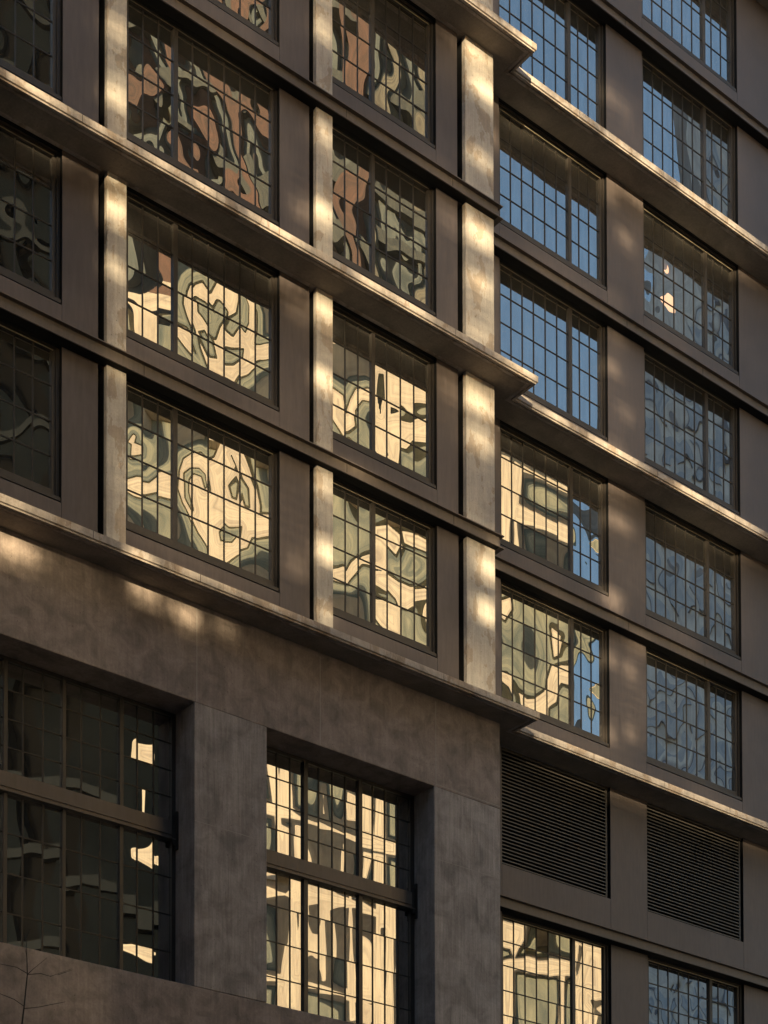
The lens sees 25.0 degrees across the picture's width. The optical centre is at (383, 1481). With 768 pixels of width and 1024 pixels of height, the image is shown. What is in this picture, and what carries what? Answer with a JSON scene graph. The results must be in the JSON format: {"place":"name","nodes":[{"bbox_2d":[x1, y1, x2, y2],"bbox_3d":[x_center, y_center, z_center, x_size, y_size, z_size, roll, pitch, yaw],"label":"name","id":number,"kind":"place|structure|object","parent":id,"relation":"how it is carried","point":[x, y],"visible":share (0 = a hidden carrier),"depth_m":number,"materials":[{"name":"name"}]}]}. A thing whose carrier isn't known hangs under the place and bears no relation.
{"place":"outdoors","nodes":[
{"label":"outdoors","id":0,"kind":"place"},
{"bbox_2d":[1,929,70,1023],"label":"bare tree","id":1,"kind":"object","parent":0,"point":[24,1008],"visible":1,"depth_m":17.01,"materials":[{"name":"brown plant"}]},
{"bbox_2d":[0,0,767,1023],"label":"loft building","id":2,"kind":"structure","parent":0,"point":[382,510],"depth_m":39.58,"materials":[{"name":"concrete"}]},
{"bbox_2d":[0,317,61,501],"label":"window","id":3,"kind":"structure","parent":2,"relation":"in","point":[30,363],"depth_m":33.93,"materials":[{"name":"glass"}]},
{"bbox_2d":[0,116,61,303],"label":"window","id":4,"kind":"structure","parent":2,"relation":"in","point":[30,165],"depth_m":34.03,"materials":[{"name":"clear glass"}]},
{"bbox_2d":[0,0,62,100],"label":"window","id":5,"kind":"structure","parent":2,"relation":"in","point":[31,31],"depth_m":34.17,"materials":[{"name":"clear glass"}]},
{"bbox_2d":[0,654,178,981],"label":"base window","id":6,"kind":"structure","parent":2,"relation":"in","point":[89,817],"depth_m":35.08,"materials":[{"name":"glass"}]},
{"bbox_2d":[126,186,278,410],"bbox_3d":[-3.837,-24.759,36.458,3.858,3.088,0.230,1,-2,-39],"label":"window","id":7,"kind":"structure","parent":2,"relation":"in","point":[196,299],"depth_m":36.52,"materials":[{"name":"clear glass"}]},
{"bbox_2d":[126,377,279,591],"bbox_3d":[-3.829,-20.793,36.350,3.858,3.093,0.230,1,-2,-39],"label":"window","id":8,"kind":"structure","parent":2,"relation":"in","point":[199,487],"depth_m":36.42,"materials":[{"name":"glass"}]},
{"bbox_2d":[127,0,278,225],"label":"window","id":9,"kind":"structure","parent":2,"relation":"in","point":[193,106],"depth_m":36.65,"materials":[{"name":"clear glass"}]},
{"bbox_2d":[208,0,278,46],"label":"window","id":10,"kind":"structure","parent":2,"relation":"in","point":[262,16],"depth_m":37.61,"materials":[{"name":"clear glass"}]},
{"bbox_2d":[266,746,417,1023],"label":"base window","id":11,"kind":"structure","parent":2,"relation":"in","point":[342,893],"depth_m":39.11,"materials":[{"name":"glass"}]},
{"bbox_2d":[332,121,435,315],"bbox_3d":[-0.060,-28.765,39.622,3.108,3.053,0.230,1,-2,-39],"label":"window","id":12,"kind":"structure","parent":2,"relation":"in","point":[384,214],"depth_m":39.74,"materials":[{"name":"clear glass"}]},
{"bbox_2d":[332,0,435,148],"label":"window","id":13,"kind":"structure","parent":2,"relation":"in","point":[384,51],"depth_m":39.98,"materials":[{"name":"clear glass"}]},
{"bbox_2d":[333,476,436,657],"bbox_3d":[-0.043,-20.718,39.404,3.108,3.093,0.230,1,-2,-39],"label":"window","id":14,"kind":"structure","parent":2,"relation":"in","point":[385,554],"depth_m":39.52,"materials":[{"name":"glass"}]},
{"bbox_2d":[333,301,436,488],"bbox_3d":[-0.051,-24.684,39.511,3.108,3.088,0.230,1,-2,-39],"label":"window","id":15,"kind":"structure","parent":2,"relation":"in","point":[385,386],"depth_m":39.63,"materials":[{"name":"glass"}]},
{"bbox_2d":[498,0,605,128],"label":"window","id":16,"kind":"structure","parent":2,"relation":"in","point":[569,58],"depth_m":44.70,"materials":[{"name":"clear glass"}]},
{"bbox_2d":[499,98,606,289],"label":"window","id":17,"kind":"structure","parent":2,"relation":"in","point":[549,196],"depth_m":44.27,"materials":[{"name":"clear glass"}]},
{"bbox_2d":[499,258,607,440],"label":"window","id":18,"kind":"structure","parent":2,"relation":"in","point":[542,332],"depth_m":44.23,"materials":[{"name":"glass"}]},
{"bbox_2d":[500,420,608,595],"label":"window","id":19,"kind":"structure","parent":2,"relation":"in","point":[554,507],"depth_m":44.04,"materials":[{"name":"glass"}]},
{"bbox_2d":[501,579,609,746],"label":"window","id":20,"kind":"structure","parent":2,"relation":"in","point":[555,659],"depth_m":43.97,"materials":[{"name":"glass"}]},
{"bbox_2d":[502,912,610,1023],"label":"window","id":21,"kind":"structure","parent":2,"relation":"in","point":[551,975],"depth_m":43.64,"materials":[{"name":"glass"}]},
{"bbox_2d":[642,0,736,91],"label":"window","id":22,"kind":"structure","parent":2,"relation":"in","point":[705,30],"depth_m":48.13,"materials":[{"name":"clear glass"}]},
{"bbox_2d":[642,52,737,224],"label":"window","id":23,"kind":"structure","parent":2,"relation":"in","point":[684,135],"depth_m":47.70,"materials":[{"name":"clear glass"}]},
{"bbox_2d":[643,199,738,374],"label":"window","id":24,"kind":"structure","parent":2,"relation":"in","point":[690,291],"depth_m":47.58,"materials":[{"name":"clear glass"}]},
{"bbox_2d":[644,348,739,514],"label":"window","id":25,"kind":"structure","parent":2,"relation":"in","point":[692,432],"depth_m":47.48,"materials":[{"name":"glass"}]},
{"bbox_2d":[645,499,740,659],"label":"window","id":26,"kind":"structure","parent":2,"relation":"in","point":[693,576],"depth_m":47.36,"materials":[{"name":"glass"}]},
{"bbox_2d":[646,646,741,800],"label":"window","id":27,"kind":"structure","parent":2,"relation":"in","point":[694,717],"depth_m":47.26,"materials":[{"name":"glass"}]},
{"bbox_2d":[648,956,743,1023],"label":"window","id":28,"kind":"structure","parent":2,"relation":"in","point":[677,994],"depth_m":46.90,"materials":[{"name":"glass"}]}
]}

